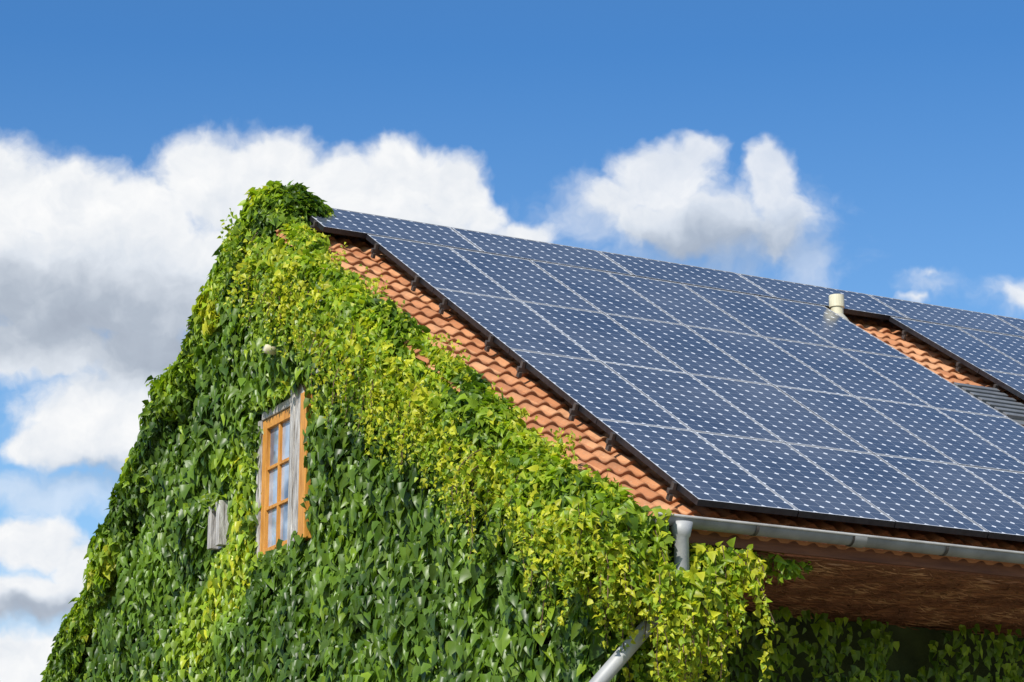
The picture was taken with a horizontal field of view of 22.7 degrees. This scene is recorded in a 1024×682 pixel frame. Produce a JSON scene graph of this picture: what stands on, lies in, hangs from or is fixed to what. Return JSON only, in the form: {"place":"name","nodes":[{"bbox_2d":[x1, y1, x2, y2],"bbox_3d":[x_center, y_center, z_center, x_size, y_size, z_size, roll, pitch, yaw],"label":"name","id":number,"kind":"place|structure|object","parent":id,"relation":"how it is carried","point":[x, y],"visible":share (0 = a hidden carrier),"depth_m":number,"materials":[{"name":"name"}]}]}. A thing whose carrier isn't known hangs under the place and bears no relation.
{"place":"outdoors","nodes":[
{"label":"outdoors","id":0,"kind":"place"},
{"bbox_2d":[0,0,1023,681],"label":"sky","id":1,"kind":"structure","parent":0,"point":[872,147],"materials":[{"name":"blue"}]},
{"label":"ground","id":2,"kind":"structure","parent":0,"visible":0},
{"bbox_2d":[135,228,1023,681],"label":"house","id":3,"kind":"structure","parent":2,"relation":"on","point":[917,590],"depth_m":19.12,"materials":[{"name":"brick"}]},
{"bbox_2d":[207,500,229,549],"bbox_3d":[-2.538,1.643,22.642,0.240,0.400,0.280,8,-17,-27],"label":"window shutter","id":4,"kind":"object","parent":3,"relation":"in","point":[218,523],"depth_m":22.52,"materials":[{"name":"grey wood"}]},
{"bbox_2d":[254,383,313,557],"bbox_3d":[-1.868,1.102,21.550,0.245,1.470,1.160,8,-17,-27],"label":"window","id":5,"kind":"structure","parent":3,"relation":"in","point":[281,475],"depth_m":21.61,"materials":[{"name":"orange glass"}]},
{"bbox_2d":[371,243,384,258],"bbox_3d":[0.964,-0.477,23.160,4.933,0.134,0.095,8,-17,-27],"label":"mounting rail","id":6,"kind":"object","parent":3,"relation":"attached to","point":[374,250],"visible":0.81,"depth_m":22.04,"materials":[{"name":"grey metal"}]},
{"bbox_2d":[366,234,517,299],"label":"solar panel","id":7,"kind":"object","parent":6,"relation":"attached to","point":[432,266],"visible":0.95,"depth_m":21.78,"materials":[{"name":"blue glass"}]},
{"bbox_2d":[450,247,602,312],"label":"solar panel","id":8,"kind":"object","parent":6,"relation":"attached to","point":[521,279],"visible":0.94,"depth_m":22.16,"materials":[{"name":"blue glass"}]},
{"bbox_2d":[411,275,425,291],"bbox_3d":[1.343,-0.176,22.343,4.933,0.134,0.095,8,-17,-27],"label":"mounting rail","id":9,"kind":"object","parent":3,"relation":"attached to","point":[415,283],"visible":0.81,"depth_m":21.22,"materials":[{"name":"grey metal"}]},
{"bbox_2d":[530,260,683,324],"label":"solar panel","id":10,"kind":"object","parent":9,"relation":"attached to","point":[604,292],"visible":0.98,"depth_m":22.53,"materials":[{"name":"blue glass"}]},
{"bbox_2d":[607,272,760,335],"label":"solar panel","id":11,"kind":"object","parent":9,"relation":"attached to","point":[682,304],"visible":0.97,"depth_m":22.90,"materials":[{"name":"blue glass"}]},
{"bbox_2d":[682,284,835,346],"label":"solar panel","id":12,"kind":"object","parent":9,"relation":"attached to","point":[762,318],"visible":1,"depth_m":23.27,"materials":[{"name":"blue glass"}]},
{"bbox_2d":[755,295,910,358],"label":"solar panel","id":13,"kind":"object","parent":9,"relation":"attached to","point":[832,327],"visible":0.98,"depth_m":23.64,"materials":[{"name":"blue glass"}]},
{"bbox_2d":[40,180,814,681],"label":"climbing creeper","id":14,"kind":"object","parent":3,"relation":"attached to","point":[446,504],"visible":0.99,"depth_m":19.68,"materials":[{"name":"green plant"}]},
{"bbox_2d":[438,298,453,314],"bbox_3d":[1.591,0.020,21.811,4.933,0.134,0.095,8,-17,-27],"label":"mounting rail","id":15,"kind":"object","parent":3,"relation":"attached to","point":[443,305],"visible":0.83,"depth_m":20.69,"materials":[{"name":"grey metal"}]},
{"bbox_2d":[484,335,500,351],"bbox_3d":[1.970,0.321,20.994,4.933,0.134,0.095,8,-17,-27],"label":"mounting rail","id":16,"kind":"object","parent":3,"relation":"attached to","point":[489,342],"visible":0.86,"depth_m":19.87,"materials":[{"name":"grey metal"}]},
{"bbox_2d":[433,288,599,360],"bbox_3d":[0.018,-0.121,20.474,0.798,0.046,1.559,8,15,-27],"label":"solar panel","id":17,"kind":"object","parent":16,"relation":"attached to","point":[507,324],"visible":1,"depth_m":20.42,"materials":[{"name":"blue glass"}]},
{"bbox_2d":[521,301,686,372],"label":"solar panel","id":18,"kind":"object","parent":16,"relation":"attached to","point":[601,336],"visible":0.89,"depth_m":20.82,"materials":[{"name":"blue glass"}]},
{"bbox_2d":[604,313,771,384],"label":"solar panel","id":19,"kind":"object","parent":16,"relation":"attached to","point":[685,349],"visible":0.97,"depth_m":21.18,"materials":[{"name":"blue glass"}]},
{"bbox_2d":[685,325,852,395],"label":"solar panel","id":20,"kind":"object","parent":16,"relation":"attached to","point":[767,360],"visible":0.95,"depth_m":21.55,"materials":[{"name":"blue glass"}]},
{"bbox_2d":[764,337,931,406],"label":"solar panel","id":21,"kind":"object","parent":16,"relation":"attached to","point":[848,373],"visible":0.95,"depth_m":21.92,"materials":[{"name":"blue glass"}]},
{"bbox_2d":[839,348,1008,417],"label":"solar panel","id":22,"kind":"object","parent":16,"relation":"attached to","point":[924,384],"visible":0.92,"depth_m":22.29,"materials":[{"name":"blue glass"}]},
{"bbox_2d":[516,360,532,377],"bbox_3d":[2.218,0.517,20.461,4.933,0.134,0.095,8,-17,-27],"label":"mounting rail","id":23,"kind":"object","parent":3,"relation":"attached to","point":[521,368],"visible":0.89,"depth_m":19.34,"materials":[{"name":"grey metal"}]},
{"bbox_2d":[568,403,584,420],"bbox_3d":[2.598,0.818,19.644,4.933,0.134,0.095,8,-17,-27],"label":"mounting rail","id":24,"kind":"object","parent":3,"relation":"attached to","point":[573,411],"visible":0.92,"depth_m":18.52,"materials":[{"name":"grey metal"}]},
{"bbox_2d":[509,349,690,429],"bbox_3d":[0.645,0.376,19.125,0.798,0.046,1.559,8,15,-27],"label":"solar panel","id":25,"kind":"object","parent":24,"relation":"attached to","point":[595,390],"visible":1,"depth_m":19.07,"materials":[{"name":"blue glass"}]},
{"bbox_2d":[601,361,783,441],"bbox_3d":[1.358,0.476,19.493,0.798,0.047,1.559,8,15,-27],"label":"solar panel","id":26,"kind":"object","parent":24,"relation":"attached to","point":[690,402],"visible":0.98,"depth_m":19.46,"materials":[{"name":"blue glass"}]},
{"bbox_2d":[690,374,872,453],"bbox_3d":[2.070,0.577,19.861,0.798,0.046,1.559,8,15,-27],"label":"solar panel","id":27,"kind":"object","parent":24,"relation":"attached to","point":[779,414],"visible":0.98,"depth_m":19.83,"materials":[{"name":"blue glass"}]},
{"bbox_2d":[774,385,957,463],"bbox_3d":[2.783,0.675,20.228,0.798,0.047,1.559,8,15,-27],"label":"solar panel","id":28,"kind":"object","parent":24,"relation":"attached to","point":[865,425],"visible":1,"depth_m":20.19,"materials":[{"name":"blue glass"}]},
{"bbox_2d":[855,396,1023,472],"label":"solar panel","id":29,"kind":"object","parent":24,"relation":"attached to","point":[949,437],"visible":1,"depth_m":20.57,"materials":[{"name":"blue glass"}]},
{"bbox_2d":[935,408,1023,463],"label":"solar panel","id":30,"kind":"object","parent":24,"relation":"attached to","point":[1005,434],"visible":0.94,"depth_m":21.24,"materials":[{"name":"blue glass"}]},
{"bbox_2d":[310,220,885,319],"bbox_3d":[3.817,-0.207,25.168,12.650,0.134,0.095,8,-17,-27],"label":"mounting rail","id":31,"kind":"object","parent":3,"relation":"attached to","point":[315,223],"visible":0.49,"depth_m":22.31,"materials":[{"name":"black metal"}]},
{"bbox_2d":[308,208,482,251],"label":"solar panel","id":32,"kind":"object","parent":31,"relation":"on","point":[352,223],"visible":0.8,"depth_m":22.82,"materials":[{"name":"blue glass"}]},
{"bbox_2d":[451,227,633,275],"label":"solar panel","id":33,"kind":"object","parent":31,"relation":"attached to","point":[503,245],"visible":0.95,"depth_m":23.56,"materials":[{"name":"blue glass"}]},
{"bbox_2d":[599,251,775,297],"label":"solar panel","id":34,"kind":"object","parent":31,"relation":"attached to","point":[683,274],"visible":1,"depth_m":24.27,"materials":[{"name":"blue glass"}]},
{"bbox_2d":[737,273,909,319],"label":"solar panel","id":35,"kind":"object","parent":31,"relation":"attached to","point":[861,304],"visible":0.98,"depth_m":24.96,"materials":[{"name":"blue glass"}]},
{"bbox_2d":[869,294,1023,336],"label":"solar panel","id":36,"kind":"object","parent":31,"relation":"attached to","point":[936,314],"visible":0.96,"depth_m":25.70,"materials":[{"name":"blue glass"}]},
{"bbox_2d":[994,315,1023,331],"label":"solar panel","id":37,"kind":"object","parent":31,"relation":"attached to","point":[1017,323],"visible":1,"depth_m":26.34,"materials":[{"name":"blue glass"}]},
{"bbox_2d":[605,432,621,451],"bbox_3d":[2.845,1.014,19.112,4.933,0.134,0.095,8,-17,-27],"label":"mounting bracket","id":38,"kind":"object","parent":3,"relation":"attached to","point":[610,441],"visible":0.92,"depth_m":17.99,"materials":[{"name":"grey metal"}]},
{"bbox_2d":[666,481,683,500],"bbox_3d":[3.225,1.315,18.295,4.933,0.134,0.095,8,-17,-27],"label":"mounting bracket","id":39,"kind":"object","parent":3,"relation":"attached to","point":[672,490],"visible":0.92,"depth_m":17.17,"materials":[{"name":"grey metal"}]},
{"bbox_2d":[596,419,798,516],"bbox_3d":[1.272,0.873,17.775,0.798,0.047,1.559,8,15,-27],"label":"solar panel","id":40,"kind":"object","parent":39,"relation":"attached to","point":[699,470],"visible":1,"depth_m":17.66,"materials":[{"name":"blue glass"}]},
{"bbox_2d":[694,431,894,527],"bbox_3d":[1.984,0.974,18.143,0.798,0.046,1.559,8,15,-27],"label":"solar panel","id":41,"kind":"object","parent":39,"relation":"attached to","point":[805,486],"visible":0.98,"depth_m":18.04,"materials":[{"name":"blue glass"}]},
{"bbox_2d":[786,443,987,537],"bbox_3d":[2.697,1.074,18.511,0.798,0.046,1.559,8,15,-27],"label":"solar panel","id":42,"kind":"object","parent":39,"relation":"attached to","point":[901,500],"visible":1,"depth_m":18.41,"materials":[{"name":"blue glass"}]},
{"bbox_2d":[875,454,1023,541],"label":"solar panel","id":43,"kind":"object","parent":39,"relation":"attached to","point":[995,513],"visible":1,"depth_m":18.91,"materials":[{"name":"blue glass"}]},
{"bbox_2d":[961,465,1023,505],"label":"solar panel","id":44,"kind":"object","parent":39,"relation":"attached to","point":[1010,484],"visible":0.85,"depth_m":19.61,"materials":[{"name":"blue glass"}]},
{"bbox_2d":[681,606,1023,681],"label":"porch creeper","id":45,"kind":"object","parent":3,"relation":"attached to","point":[941,672],"visible":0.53,"depth_m":19.27,"materials":[{"name":"green plant"}]},
{"bbox_2d":[901,326,913,339],"bbox_3d":[5.578,0.170,25.543,4.090,0.134,0.095,8,-17,-27],"label":"mounting rail","id":46,"kind":"object","parent":3,"relation":"attached to","point":[904,334],"visible":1,"depth_m":24.62,"materials":[{"name":"grey metal"}]},
{"bbox_2d":[955,358,967,371],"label":"mounting rail","id":47,"kind":"object","parent":3,"relation":"attached to","point":[959,365],"visible":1,"depth_m":23.80,"materials":[{"name":"grey metal"}]},
{"bbox_2d":[889,316,1023,374],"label":"solar panel","id":48,"kind":"object","parent":47,"relation":"attached to","point":[959,345],"visible":0.98,"depth_m":24.36,"materials":[{"name":"blue glass"}]},
{"bbox_2d":[957,327,1023,364],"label":"solar panel","id":49,"kind":"object","parent":47,"relation":"attached to","point":[1011,346],"visible":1,"depth_m":25.06,"materials":[{"name":"blue glass"}]},
{"bbox_2d":[954,382,1023,425],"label":"roof window shutter","id":50,"kind":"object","parent":3,"relation":"in","point":[1008,406],"depth_m":22.77,"materials":[{"name":"grey metal"}]},
{"bbox_2d":[993,379,1005,389],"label":"mounting rail","id":51,"kind":"object","parent":3,"relation":"attached to","point":[997,386],"visible":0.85,"depth_m":23.27,"materials":[{"name":"grey metal"}]},
{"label":"mounting rail","id":52,"kind":"object","parent":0,"visible":0},
{"bbox_2d":[979,369,1023,399],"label":"solar panel","id":53,"kind":"object","parent":52,"relation":"attached to","point":[1012,383],"visible":1,"depth_m":23.35,"materials":[{"name":"blue glass"}]}
]}

